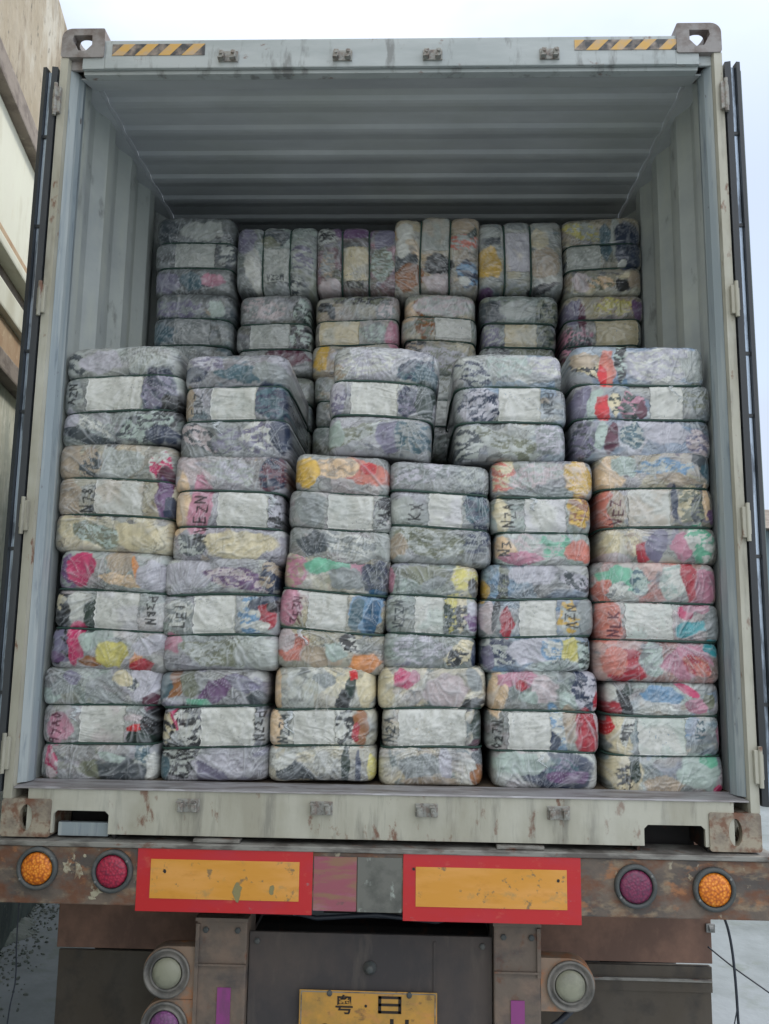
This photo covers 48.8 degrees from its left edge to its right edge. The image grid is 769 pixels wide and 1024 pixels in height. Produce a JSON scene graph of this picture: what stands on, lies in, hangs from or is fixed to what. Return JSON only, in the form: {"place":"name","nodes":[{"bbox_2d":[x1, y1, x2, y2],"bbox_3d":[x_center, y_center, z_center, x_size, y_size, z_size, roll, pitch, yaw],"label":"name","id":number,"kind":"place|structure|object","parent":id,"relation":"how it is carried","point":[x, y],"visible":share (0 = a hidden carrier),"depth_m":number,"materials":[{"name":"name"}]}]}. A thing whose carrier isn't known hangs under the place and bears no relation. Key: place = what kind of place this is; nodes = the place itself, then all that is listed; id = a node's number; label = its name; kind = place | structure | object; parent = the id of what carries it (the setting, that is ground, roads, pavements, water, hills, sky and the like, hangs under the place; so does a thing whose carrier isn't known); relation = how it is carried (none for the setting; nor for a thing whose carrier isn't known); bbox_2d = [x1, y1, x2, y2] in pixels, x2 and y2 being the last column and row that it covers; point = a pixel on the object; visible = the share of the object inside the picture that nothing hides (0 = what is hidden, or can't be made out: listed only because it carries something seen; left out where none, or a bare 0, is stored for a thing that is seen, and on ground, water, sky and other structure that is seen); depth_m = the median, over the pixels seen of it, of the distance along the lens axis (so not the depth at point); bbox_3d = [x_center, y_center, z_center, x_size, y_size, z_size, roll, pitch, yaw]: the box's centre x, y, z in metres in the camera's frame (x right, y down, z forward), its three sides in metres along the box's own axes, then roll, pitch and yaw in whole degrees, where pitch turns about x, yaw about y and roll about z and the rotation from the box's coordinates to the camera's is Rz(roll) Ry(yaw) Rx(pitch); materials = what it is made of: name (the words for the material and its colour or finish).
{"place":"outdoors","nodes":[
{"label":"outdoors","id":0,"kind":"place"},
{"bbox_2d":[0,806,768,1023],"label":"ground","id":1,"kind":"structure","parent":0,"point":[750,940],"depth_m":4.77,"materials":[{"name":"concrete"}]},
{"bbox_2d":[0,903,59,1016],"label":"rubble","id":2,"kind":"object","parent":1,"relation":"on","point":[25,925],"visible":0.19,"depth_m":5.24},
{"bbox_2d":[0,0,66,949],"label":"concrete building","id":3,"kind":"structure","parent":1,"relation":"on","point":[32,32],"depth_m":4.80,"materials":[{"name":"beige concrete"}]},
{"bbox_2d":[0,834,768,1023],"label":"semi trailer","id":4,"kind":"object","parent":1,"relation":"on","point":[191,929],"visible":0.92,"depth_m":2.74,"materials":[{"name":"brown metal"}]},
{"bbox_2d":[7,903,19,1023],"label":"cable","id":5,"kind":"object","parent":4,"relation":"hanging from","point":[16,963],"visible":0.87,"depth_m":2.74,"materials":[{"name":"black rubber"}]},
{"bbox_2d":[0,23,768,852],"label":"shipping container","id":6,"kind":"object","parent":4,"relation":"on","point":[138,141],"visible":0.51,"depth_m":3.14,"materials":[{"name":"grey metal"}]},
{"bbox_2d":[0,66,59,790],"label":"door","id":7,"kind":"structure","parent":6,"relation":"in","point":[13,544],"depth_m":2.97,"materials":[{"name":"black metal"}]},
{"bbox_2d":[41,666,166,779],"bbox_3d":[-0.975,0.783,3.264,0.429,0.393,0.760,1,-9,2],"label":"clothing bale","id":8,"kind":"object","parent":6,"relation":"on","point":[105,724],"visible":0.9,"depth_m":2.91},
{"bbox_2d":[51,550,173,672],"bbox_3d":[-0.950,0.399,3.325,0.435,0.433,0.755,1,-9,2],"label":"clothing bale","id":9,"kind":"object","parent":8,"relation":"on","point":[110,609],"visible":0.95,"depth_m":2.97},
{"bbox_2d":[55,444,180,556],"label":"clothing bale","id":10,"kind":"object","parent":9,"relation":"on","point":[118,497],"visible":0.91,"depth_m":3.03},
{"bbox_2d":[63,346,188,451],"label":"clothing bale","id":11,"kind":"object","parent":10,"relation":"on","point":[132,395],"visible":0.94,"depth_m":3.08},
{"bbox_2d":[160,669,276,780],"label":"clothing bale","id":12,"kind":"object","parent":6,"relation":"on","point":[216,724],"visible":0.96,"depth_m":2.90},
{"bbox_2d":[163,558,285,670],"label":"clothing bale","id":13,"kind":"object","parent":12,"relation":"on","point":[220,613],"visible":0.95,"depth_m":2.96},
{"bbox_2d":[173,456,296,568],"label":"clothing bale","id":14,"kind":"object","parent":13,"relation":"on","point":[232,507],"visible":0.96,"depth_m":3.01},
{"bbox_2d":[181,355,308,473],"bbox_3d":[-0.532,-0.330,3.420,0.406,0.404,0.761,1,-9,2],"label":"clothing bale","id":15,"kind":"object","parent":14,"relation":"on","point":[243,406],"visible":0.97,"depth_m":3.07},
{"bbox_2d":[297,378,316,453],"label":"clothing bale","id":16,"kind":"object","parent":6,"relation":"in","point":[307,387],"visible":0.04,"depth_m":3.92},
{"bbox_2d":[237,295,316,383],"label":"clothing bale","id":17,"kind":"object","parent":16,"relation":"on","point":[284,326],"visible":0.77,"depth_m":3.95},
{"bbox_2d":[237,228,319,316],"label":"clothing bale","id":18,"kind":"object","parent":17,"relation":"on","point":[275,262],"visible":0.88,"depth_m":4.00},
{"bbox_2d":[312,377,333,455],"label":"clothing bale","id":19,"kind":"object","parent":6,"relation":"in","point":[323,386],"visible":0.2,"depth_m":3.88},
{"bbox_2d":[312,296,400,382],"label":"clothing bale","id":20,"kind":"object","parent":19,"relation":"on","point":[356,321],"visible":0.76,"depth_m":3.94},
{"bbox_2d":[317,228,395,299],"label":"clothing bale","id":21,"kind":"object","parent":20,"relation":"on","point":[355,262],"visible":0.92,"depth_m":3.99},
{"bbox_2d":[269,667,382,780],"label":"clothing bale","id":22,"kind":"object","parent":6,"relation":"on","point":[325,723],"visible":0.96,"depth_m":2.89},
{"bbox_2d":[278,553,391,674],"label":"clothing bale","id":23,"kind":"object","parent":22,"relation":"on","point":[332,613],"visible":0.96,"depth_m":2.94},
{"bbox_2d":[289,454,391,564],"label":"clothing bale","id":24,"kind":"object","parent":23,"relation":"on","point":[340,509],"visible":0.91,"depth_m":2.99},
{"bbox_2d":[377,665,485,785],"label":"clothing bale","id":25,"kind":"object","parent":6,"relation":"on","point":[431,726],"visible":1,"depth_m":2.88},
{"bbox_2d":[384,563,477,668],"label":"clothing bale","id":26,"kind":"object","parent":25,"relation":"on","point":[431,615],"visible":0.97,"depth_m":2.93},
{"bbox_2d":[389,462,490,572],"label":"clothing bale","id":27,"kind":"object","parent":26,"relation":"on","point":[440,514],"visible":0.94,"depth_m":2.98},
{"bbox_2d":[328,347,439,466],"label":"clothing bale","id":28,"kind":"object","parent":27,"relation":"on","point":[383,403],"visible":0.95,"depth_m":3.06},
{"bbox_2d":[445,354,565,471],"bbox_3d":[0.461,-0.322,3.393,0.418,0.404,0.752,1,-9,2],"label":"clothing bale","id":29,"kind":"object","parent":27,"relation":"on","point":[500,408],"visible":0.96,"depth_m":3.04},
{"bbox_2d":[431,375,450,464],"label":"clothing bale","id":30,"kind":"object","parent":6,"relation":"in","point":[439,454],"visible":0.13,"depth_m":3.85},
{"bbox_2d":[401,294,476,375],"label":"clothing bale","id":31,"kind":"object","parent":30,"relation":"on","point":[442,329],"visible":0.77,"depth_m":3.92},
{"bbox_2d":[394,217,478,326],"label":"clothing bale","id":32,"kind":"object","parent":31,"relation":"on","point":[436,255],"visible":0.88,"depth_m":3.98},
{"bbox_2d":[479,670,597,788],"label":"clothing bale","id":33,"kind":"object","parent":6,"relation":"on","point":[539,729],"visible":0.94,"depth_m":2.87},
{"bbox_2d":[474,564,592,672],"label":"clothing bale","id":34,"kind":"object","parent":33,"relation":"on","point":[533,618],"visible":0.97,"depth_m":2.92},
{"bbox_2d":[487,461,591,565],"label":"clothing bale","id":35,"kind":"object","parent":34,"relation":"on","point":[539,513],"visible":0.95,"depth_m":2.98},
{"bbox_2d":[594,680,722,791],"bbox_3d":[0.954,0.815,3.202,0.409,0.379,0.755,1,-9,2],"label":"clothing bale","id":36,"kind":"object","parent":6,"relation":"on","point":[656,736],"visible":0.9,"depth_m":2.85},
{"bbox_2d":[587,562,718,682],"bbox_3d":[0.950,0.432,3.260,0.440,0.416,0.757,1,-9,2],"label":"clothing bale","id":37,"kind":"object","parent":36,"relation":"on","point":[655,622],"visible":0.94,"depth_m":2.90},
{"bbox_2d":[588,453,716,565],"bbox_3d":[0.967,0.041,3.320,0.432,0.406,0.755,1,-9,2],"label":"clothing bale","id":38,"kind":"object","parent":37,"relation":"on","point":[654,508],"visible":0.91,"depth_m":2.97},
{"bbox_2d":[560,347,709,465],"bbox_3d":[0.932,-0.338,3.376,0.510,0.429,0.761,1,-9,2],"label":"clothing bale","id":39,"kind":"object","parent":38,"relation":"on","point":[622,401],"visible":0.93,"depth_m":3.03},
{"bbox_2d":[722,61,768,813],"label":"door","id":40,"kind":"structure","parent":6,"relation":"in","point":[734,121],"depth_m":2.88,"materials":[{"name":"grey metal"}]},
{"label":"clothing bale","id":41,"kind":"object","parent":6,"relation":"in","visible":0},
{"bbox_2d":[154,294,240,360],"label":"clothing bale","id":42,"kind":"object","parent":41,"relation":"on","point":[190,326],"visible":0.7,"depth_m":3.96},
{"bbox_2d":[156,218,241,309],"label":"clothing bale","id":43,"kind":"object","parent":42,"relation":"on","point":[196,256],"visible":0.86,"depth_m":4.01},
{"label":"clothing bale","id":44,"kind":"object","parent":6,"relation":"in","visible":0},
{"bbox_2d":[554,296,642,367],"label":"clothing bale","id":45,"kind":"object","parent":44,"relation":"on","point":[609,321],"visible":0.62,"depth_m":3.91},
{"bbox_2d":[557,218,640,312],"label":"clothing bale","id":46,"kind":"object","parent":45,"relation":"on","point":[601,257],"visible":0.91,"depth_m":3.95},
{"bbox_2d":[724,920,739,1023],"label":"cable","id":47,"kind":"object","parent":4,"relation":"hanging from","point":[733,964],"visible":0.81,"depth_m":2.67,"materials":[{"name":"black rubber"}]},
{"bbox_2d":[708,946,768,992],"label":"cable","id":48,"kind":"object","parent":1,"relation":"on","point":[738,970],"visible":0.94,"depth_m":2.72,"materials":[{"name":"grey metal"}]},
{"bbox_2d":[59,0,768,509],"label":"sky","id":49,"kind":"structure","parent":0,"point":[743,24],"materials":[{"name":"white"}]},
{"bbox_2d":[475,296,557,357],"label":"clothing bale","id":50,"kind":"object","parent":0,"point":[515,325],"visible":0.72,"depth_m":3.92},
{"bbox_2d":[475,223,562,320],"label":"clothing bale","id":51,"kind":"object","parent":50,"relation":"on","point":[519,259],"visible":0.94,"depth_m":3.97},
{"bbox_2d":[765,510,768,580],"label":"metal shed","id":52,"kind":"structure","parent":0,"point":[767,524],"depth_m":12.15,"materials":[{"name":"metal"}]}
]}

